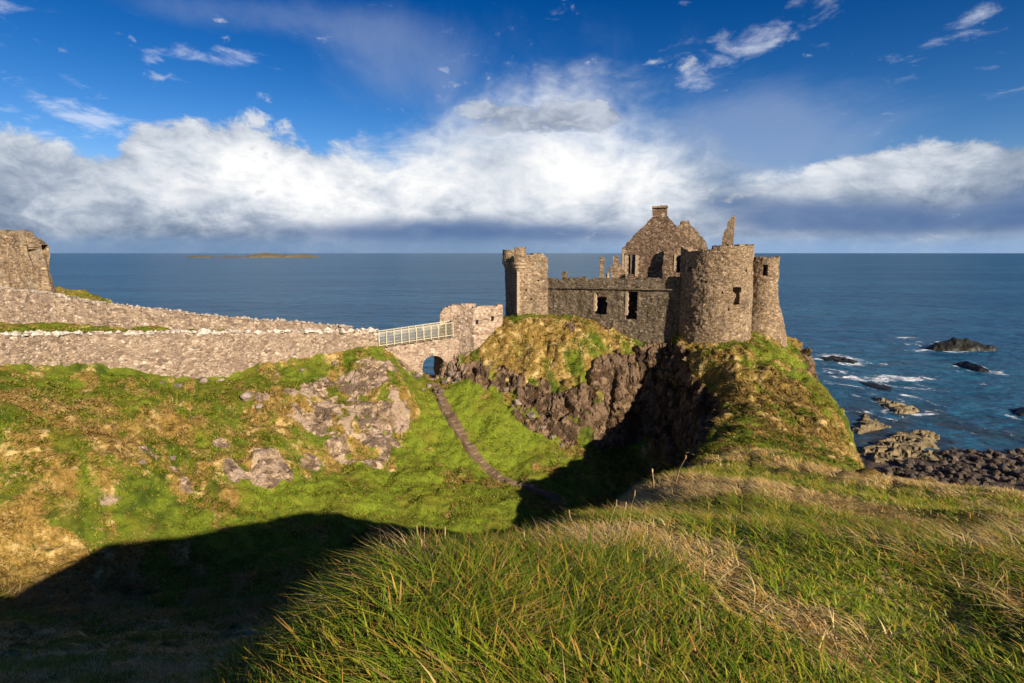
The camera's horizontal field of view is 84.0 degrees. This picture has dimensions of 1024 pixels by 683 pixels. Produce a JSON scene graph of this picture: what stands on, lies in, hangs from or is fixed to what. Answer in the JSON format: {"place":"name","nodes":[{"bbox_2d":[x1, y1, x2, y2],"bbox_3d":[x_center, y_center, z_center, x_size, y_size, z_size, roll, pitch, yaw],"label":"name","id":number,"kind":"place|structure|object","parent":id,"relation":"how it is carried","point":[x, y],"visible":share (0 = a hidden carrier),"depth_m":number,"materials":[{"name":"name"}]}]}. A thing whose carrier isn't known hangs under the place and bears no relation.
{"place":"outdoors","nodes":[
{"label":"outdoors","id":0,"kind":"place"},
{"bbox_2d":[430,382,559,501],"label":"path","id":1,"kind":"structure","parent":0,"point":[463,438],"depth_m":67.44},
{"bbox_2d":[0,286,1023,682],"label":"ground","id":2,"kind":"structure","parent":0,"point":[660,398],"depth_m":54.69,"materials":[{"name":"green plant"}]},
{"bbox_2d":[0,230,56,292],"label":"ruined tower","id":3,"kind":"structure","parent":2,"relation":"on","point":[24,258],"depth_m":72.53,"materials":[{"name":"brown stone"}]},
{"bbox_2d":[0,285,353,331],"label":"rubble wall","id":4,"kind":"structure","parent":2,"relation":"on","point":[22,306],"depth_m":72.36,"materials":[{"name":"stone"}]},
{"bbox_2d":[174,383,181,387],"bbox_3d":[-36.492,4.879,62.214,0.844,0.674,0.640,-1,9,-6],"label":"boulder","id":5,"kind":"object","parent":2,"relation":"on","point":[179,385],"visible":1,"depth_m":61.97,"materials":[{"name":"grey stone"}]},
{"bbox_2d":[0,327,379,378],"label":"rubble wall","id":6,"kind":"structure","parent":2,"relation":"on","point":[199,353],"depth_m":63.33,"materials":[{"name":"stone"}]},
{"bbox_2d":[199,376,208,383],"bbox_3d":[-35.133,4.557,64.683,1.134,1.106,1.151,-3,9,-18],"label":"boulder","id":7,"kind":"object","parent":2,"relation":"on","point":[203,379],"visible":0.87,"depth_m":64.39,"materials":[{"name":"grey stone"}]},
{"bbox_2d":[240,392,253,400],"bbox_3d":[-28.447,5.993,61.083,1.446,1.144,1.284,-8,12,-43],"label":"boulder","id":8,"kind":"object","parent":2,"relation":"on","point":[246,396],"visible":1,"depth_m":60.65,"materials":[{"name":"grey stone"}]},
{"bbox_2d":[256,403,263,408],"bbox_3d":[-26.918,6.896,60.674,0.804,0.645,0.726,-5,10,-31],"label":"boulder","id":9,"kind":"object","parent":2,"relation":"on","point":[259,405],"visible":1,"depth_m":60.48,"materials":[{"name":"grey stone"}]},
{"bbox_2d":[412,372,420,378],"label":"boulder","id":10,"kind":"object","parent":2,"relation":"on","point":[416,375],"visible":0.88,"depth_m":78.37,"materials":[{"name":"grey stone"}]},
{"bbox_2d":[382,334,459,375],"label":"footbridge","id":11,"kind":"object","parent":2,"relation":"on","point":[414,355],"visible":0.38,"depth_m":80.56,"materials":[{"name":"stone"}]},
{"bbox_2d":[379,320,450,342],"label":"bridge railing","id":12,"kind":"object","parent":11,"relation":"on","point":[415,332],"visible":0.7,"depth_m":82.18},
{"bbox_2d":[378,322,453,345],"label":"bridge railing","id":13,"kind":"object","parent":11,"relation":"on","point":[394,343],"visible":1,"depth_m":79.95,"materials":[{"name":"grey metal"}]},
{"bbox_2d":[433,332,448,374],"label":"arch rock","id":14,"kind":"object","parent":2,"relation":"on","point":[438,361],"visible":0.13,"depth_m":83.32,"materials":[{"name":"black stone"}]},
{"bbox_2d":[447,371,454,376],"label":"boulder","id":15,"kind":"object","parent":2,"relation":"on","point":[451,374],"visible":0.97,"depth_m":79.60,"materials":[{"name":"grey stone"}]},
{"bbox_2d":[440,303,475,333],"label":"barbican wall","id":16,"kind":"structure","parent":2,"relation":"on","point":[450,312],"depth_m":84.69,"materials":[{"name":"stone"}]},
{"bbox_2d":[451,304,502,354],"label":"barbican wall","id":17,"kind":"structure","parent":2,"relation":"on","point":[470,334],"depth_m":81.06,"materials":[{"name":"stone"}]},
{"bbox_2d":[273,455,686,601],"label":"dry grass stalks","id":18,"kind":"object","parent":2,"relation":"on","point":[569,512],"visible":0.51,"depth_m":4.66,"materials":[{"name":"beige plant"}]},
{"bbox_2d":[0,443,1023,682],"bbox_3d":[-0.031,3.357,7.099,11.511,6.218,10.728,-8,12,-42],"label":"grass","id":19,"kind":"structure","parent":2,"relation":"on","point":[467,582],"depth_m":2.72,"materials":[{"name":"green plant"}]},
{"bbox_2d":[513,399,521,405],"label":"boulder","id":20,"kind":"object","parent":2,"relation":"on","point":[516,402],"visible":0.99,"depth_m":75.03,"materials":[{"name":"grey stone"}]},
{"bbox_2d":[502,247,547,315],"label":"gatehouse tower","id":21,"kind":"structure","parent":2,"relation":"on","point":[526,283],"depth_m":83.75,"materials":[{"name":"brown stone"}]},
{"bbox_2d":[526,411,534,418],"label":"boulder","id":22,"kind":"object","parent":2,"relation":"on","point":[530,414],"visible":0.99,"depth_m":73.57,"materials":[{"name":"grey stone"}]},
{"bbox_2d":[599,257,604,277],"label":"stone pier","id":23,"kind":"structure","parent":2,"relation":"on","point":[601,267],"depth_m":86.71,"materials":[{"name":"beige stone"}]},
{"bbox_2d":[548,271,681,343],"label":"curtain wall","id":24,"kind":"structure","parent":2,"relation":"on","point":[656,320],"depth_m":80.88,"materials":[{"name":"grey stone"}]},
{"bbox_2d":[606,256,625,277],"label":"gable","id":25,"kind":"structure","parent":2,"relation":"on","point":[616,269],"depth_m":87.47,"materials":[{"name":"brown stone"}]},
{"bbox_2d":[595,291,637,318],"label":"windows","id":26,"kind":"structure","parent":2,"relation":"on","point":[602,304],"depth_m":84.98,"materials":[{"name":"stone"}]},
{"bbox_2d":[622,205,697,278],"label":"gabled hall","id":27,"kind":"structure","parent":2,"relation":"on","point":[656,242],"depth_m":89.32,"materials":[{"name":"stone"}]},
{"bbox_2d":[676,221,707,271],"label":"gable end","id":28,"kind":"structure","parent":2,"relation":"on","point":[690,233],"depth_m":94.98,"materials":[{"name":"stone"}]},
{"bbox_2d":[678,215,754,343],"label":"round tower","id":29,"kind":"structure","parent":2,"relation":"on","point":[716,299],"depth_m":73.98,"materials":[{"name":"stone"}]},
{"bbox_2d":[751,256,786,347],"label":"round tower","id":30,"kind":"structure","parent":2,"relation":"on","point":[767,317],"depth_m":82.23,"materials":[{"name":"stone"}]},
{"bbox_2d":[0,0,1023,252],"label":"sky","id":31,"kind":"structure","parent":0,"point":[127,126],"materials":[{"name":"blue"}]},
{"bbox_2d":[49,253,1023,456],"bbox_3d":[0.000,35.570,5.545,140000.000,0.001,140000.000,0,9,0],"label":"sea","id":32,"kind":"structure","parent":0,"point":[886,319],"depth_m":434.73,"materials":[{"name":"liquid"}]},
{"bbox_2d":[185,256,214,257],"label":"island","id":33,"kind":"structure","parent":32,"relation":"in","point":[200,257],"depth_m":4203.46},
{"bbox_2d":[215,256,241,257],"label":"island","id":34,"kind":"structure","parent":32,"relation":"on","point":[229,257],"depth_m":4189.96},
{"bbox_2d":[242,253,319,257],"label":"island","id":35,"kind":"structure","parent":32,"relation":"on","point":[266,255],"depth_m":4186.92,"materials":[{"name":"brown stone"}]},
{"bbox_2d":[818,355,857,363],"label":"reef rock","id":36,"kind":"object","parent":32,"relation":"in","point":[839,359],"visible":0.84,"depth_m":192.45,"materials":[{"name":"grey stone"}]},
{"bbox_2d":[851,413,891,433],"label":"rock shelf","id":37,"kind":"object","parent":32,"relation":"in","point":[865,423],"visible":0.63,"depth_m":118.11,"materials":[{"name":"beige stone"}]},
{"bbox_2d":[859,382,891,389],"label":"reef rock","id":38,"kind":"object","parent":32,"relation":"in","point":[876,386],"visible":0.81,"depth_m":154.49,"materials":[{"name":"grey stone"}]},
{"bbox_2d":[871,397,919,413],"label":"reef rock","id":39,"kind":"object","parent":32,"relation":"in","point":[898,407],"visible":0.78,"depth_m":132.60,"materials":[{"name":"beige stone"}]},
{"bbox_2d":[924,337,997,351],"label":"sea rock","id":40,"kind":"object","parent":32,"relation":"in","point":[957,344],"visible":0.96,"depth_m":212.15,"materials":[{"name":"grey stone"}]},
{"bbox_2d":[954,361,988,371],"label":"sea rock","id":41,"kind":"object","parent":32,"relation":"in","point":[970,366],"visible":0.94,"depth_m":178.34,"materials":[{"name":"black stone"}]},
{"bbox_2d":[1010,407,1023,415],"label":"sea rock","id":42,"kind":"object","parent":32,"relation":"in","point":[1019,411],"visible":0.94,"depth_m":128.71,"materials":[{"name":"black stone"}]},
{"bbox_2d":[858,446,1023,490],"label":"beach","id":43,"kind":"structure","parent":0,"point":[867,461],"depth_m":95.70,"materials":[{"name":"grey stone"}]},
{"bbox_2d":[894,459,902,463],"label":"cobble","id":44,"kind":"object","parent":43,"relation":"on","point":[897,461],"visible":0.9,"depth_m":96.41,"materials":[{"name":"grey stone"}]},
{"bbox_2d":[856,429,943,462],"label":"rock shelf","id":45,"kind":"object","parent":43,"relation":"on","point":[901,445],"visible":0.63,"depth_m":103.85,"materials":[{"name":"beige stone"}]},
{"bbox_2d":[902,464,910,468],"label":"cobble","id":46,"kind":"object","parent":43,"relation":"on","point":[907,466],"visible":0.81,"depth_m":93.54,"materials":[{"name":"grey stone"}]},
{"bbox_2d":[905,457,914,463],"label":"cobble","id":47,"kind":"object","parent":43,"relation":"on","point":[910,460],"visible":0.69,"depth_m":96.58,"materials":[{"name":"grey stone"}]},
{"bbox_2d":[906,473,916,478],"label":"cobble","id":48,"kind":"object","parent":43,"relation":"on","point":[911,475],"visible":0.51,"depth_m":88.81,"materials":[{"name":"grey stone"}]},
{"bbox_2d":[921,468,930,472],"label":"cobble","id":49,"kind":"object","parent":43,"relation":"on","point":[925,470],"visible":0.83,"depth_m":91.81,"materials":[{"name":"grey stone"}]},
{"bbox_2d":[922,464,932,471],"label":"cobble","id":50,"kind":"object","parent":43,"relation":"on","point":[927,466],"visible":0.75,"depth_m":92.65,"materials":[{"name":"grey stone"}]},
{"bbox_2d":[937,460,947,464],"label":"cobble","id":51,"kind":"object","parent":43,"relation":"on","point":[944,462],"visible":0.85,"depth_m":96.15,"materials":[{"name":"grey stone"}]},
{"bbox_2d":[938,450,948,455],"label":"cobble","id":52,"kind":"object","parent":43,"relation":"on","point":[943,453],"visible":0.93,"depth_m":101.86,"materials":[{"name":"grey stone"}]},
{"bbox_2d":[947,469,955,473],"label":"cobble","id":53,"kind":"object","parent":43,"relation":"on","point":[950,471],"visible":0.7,"depth_m":90.93,"materials":[{"name":"grey stone"}]},
{"bbox_2d":[947,455,958,460],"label":"cobble","id":54,"kind":"object","parent":43,"relation":"on","point":[953,457],"visible":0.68,"depth_m":98.10,"materials":[{"name":"grey stone"}]},
{"bbox_2d":[949,477,962,484],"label":"cobble","id":55,"kind":"object","parent":43,"relation":"on","point":[956,480],"visible":0.82,"depth_m":86.34,"materials":[{"name":"grey stone"}]},
{"bbox_2d":[952,463,962,468],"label":"cobble","id":56,"kind":"object","parent":43,"relation":"on","point":[956,465],"visible":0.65,"depth_m":93.60,"materials":[{"name":"grey stone"}]},
{"bbox_2d":[953,473,963,478],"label":"cobble","id":57,"kind":"object","parent":43,"relation":"on","point":[959,475],"visible":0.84,"depth_m":88.96,"materials":[{"name":"grey stone"}]},
{"bbox_2d":[958,467,970,472],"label":"cobble","id":58,"kind":"object","parent":43,"relation":"on","point":[967,470],"visible":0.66,"depth_m":91.44,"materials":[{"name":"grey stone"}]},
{"bbox_2d":[965,448,975,453],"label":"cobble","id":59,"kind":"object","parent":43,"relation":"on","point":[970,450],"visible":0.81,"depth_m":102.62,"materials":[{"name":"grey stone"}]},
{"bbox_2d":[966,478,978,484],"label":"cobble","id":60,"kind":"object","parent":43,"relation":"on","point":[973,481],"visible":0.71,"depth_m":86.12,"materials":[{"name":"grey stone"}]},
{"bbox_2d":[971,456,982,461],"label":"cobble","id":61,"kind":"object","parent":43,"relation":"on","point":[974,458],"visible":0.63,"depth_m":97.93,"materials":[{"name":"grey stone"}]},
{"bbox_2d":[974,463,981,467],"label":"cobble","id":62,"kind":"object","parent":43,"relation":"on","point":[977,465],"visible":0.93,"depth_m":94.46,"materials":[{"name":"grey stone"}]},
{"bbox_2d":[975,459,984,463],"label":"cobble","id":63,"kind":"object","parent":43,"relation":"on","point":[980,461],"visible":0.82,"depth_m":96.52,"materials":[{"name":"grey stone"}]},
{"bbox_2d":[983,453,991,458],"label":"cobble","id":64,"kind":"object","parent":43,"relation":"on","point":[987,455],"visible":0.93,"depth_m":100.43,"materials":[{"name":"grey stone"}]},
{"bbox_2d":[987,449,993,455],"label":"cobble","id":65,"kind":"object","parent":43,"relation":"on","point":[990,451],"visible":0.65,"depth_m":102.19,"materials":[{"name":"grey stone"}]},
{"bbox_2d":[986,463,997,469],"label":"cobble","id":66,"kind":"object","parent":43,"relation":"on","point":[988,465],"visible":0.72,"depth_m":93.54,"materials":[{"name":"grey stone"}]},
{"bbox_2d":[988,482,999,486],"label":"cobble","id":67,"kind":"object","parent":43,"relation":"on","point":[992,483],"visible":0.7,"depth_m":85.16,"materials":[{"name":"grey stone"}]},
{"bbox_2d":[989,458,1001,463],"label":"cobble","id":68,"kind":"object","parent":43,"relation":"on","point":[995,461],"visible":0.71,"depth_m":96.39,"materials":[{"name":"grey stone"}]},
{"bbox_2d":[990,470,1000,475],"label":"cobble","id":69,"kind":"object","parent":43,"relation":"on","point":[997,472],"visible":0.77,"depth_m":90.67,"materials":[{"name":"grey stone"}]},
{"bbox_2d":[991,474,999,478],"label":"cobble","id":70,"kind":"object","parent":43,"relation":"on","point":[994,476],"visible":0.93,"depth_m":88.96,"materials":[{"name":"grey stone"}]},
{"bbox_2d":[994,453,1005,457],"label":"cobble","id":71,"kind":"object","parent":43,"relation":"on","point":[1001,455],"visible":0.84,"depth_m":100.20,"materials":[{"name":"grey stone"}]},
{"bbox_2d":[998,467,1009,473],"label":"cobble","id":72,"kind":"object","parent":43,"relation":"on","point":[1004,470],"visible":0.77,"depth_m":91.21,"materials":[{"name":"grey stone"}]},
{"bbox_2d":[1000,477,1008,481],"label":"cobble","id":73,"kind":"object","parent":43,"relation":"on","point":[1003,479],"visible":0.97,"depth_m":87.28,"materials":[{"name":"grey stone"}]},
{"bbox_2d":[1006,479,1015,484],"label":"cobble","id":74,"kind":"object","parent":43,"relation":"on","point":[1011,481],"visible":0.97,"depth_m":86.45,"materials":[{"name":"grey stone"}]},
{"bbox_2d":[1006,459,1015,463],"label":"cobble","id":75,"kind":"object","parent":43,"relation":"on","point":[1011,461],"visible":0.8,"depth_m":96.69,"materials":[{"name":"grey stone"}]},
{"bbox_2d":[1006,450,1016,454],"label":"cobble","id":76,"kind":"object","parent":43,"relation":"on","point":[1011,452],"visible":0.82,"depth_m":102.60,"materials":[{"name":"grey stone"}]},
{"bbox_2d":[1007,465,1017,470],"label":"cobble","id":77,"kind":"object","parent":43,"relation":"on","point":[1013,467],"visible":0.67,"depth_m":92.98,"materials":[{"name":"grey stone"}]},
{"bbox_2d":[1009,470,1019,475],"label":"cobble","id":78,"kind":"object","parent":43,"relation":"on","point":[1012,472],"visible":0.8,"depth_m":89.96,"materials":[{"name":"grey stone"}]},
{"bbox_2d":[1015,473,1023,479],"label":"cobble","id":79,"kind":"object","parent":43,"relation":"on","point":[1021,475],"visible":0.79,"depth_m":88.81,"materials":[{"name":"grey stone"}]},
{"bbox_2d":[1017,448,1023,454],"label":"cobble","id":80,"kind":"object","parent":43,"relation":"on","point":[1020,450],"visible":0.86,"depth_m":102.80,"materials":[{"name":"grey stone"}]},
{"bbox_2d":[1018,459,1023,465],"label":"cobble","id":81,"kind":"object","parent":43,"relation":"on","point":[1020,462],"visible":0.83,"depth_m":96.17,"materials":[{"name":"grey stone"}]},
{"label":"cobble","id":82,"kind":"object","parent":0,"visible":0},
{"bbox_2d":[982,478,990,482],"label":"cobble","id":83,"kind":"object","parent":82,"relation":"on","point":[986,480],"visible":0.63,"depth_m":86.79,"materials":[{"name":"grey stone"}]}
]}

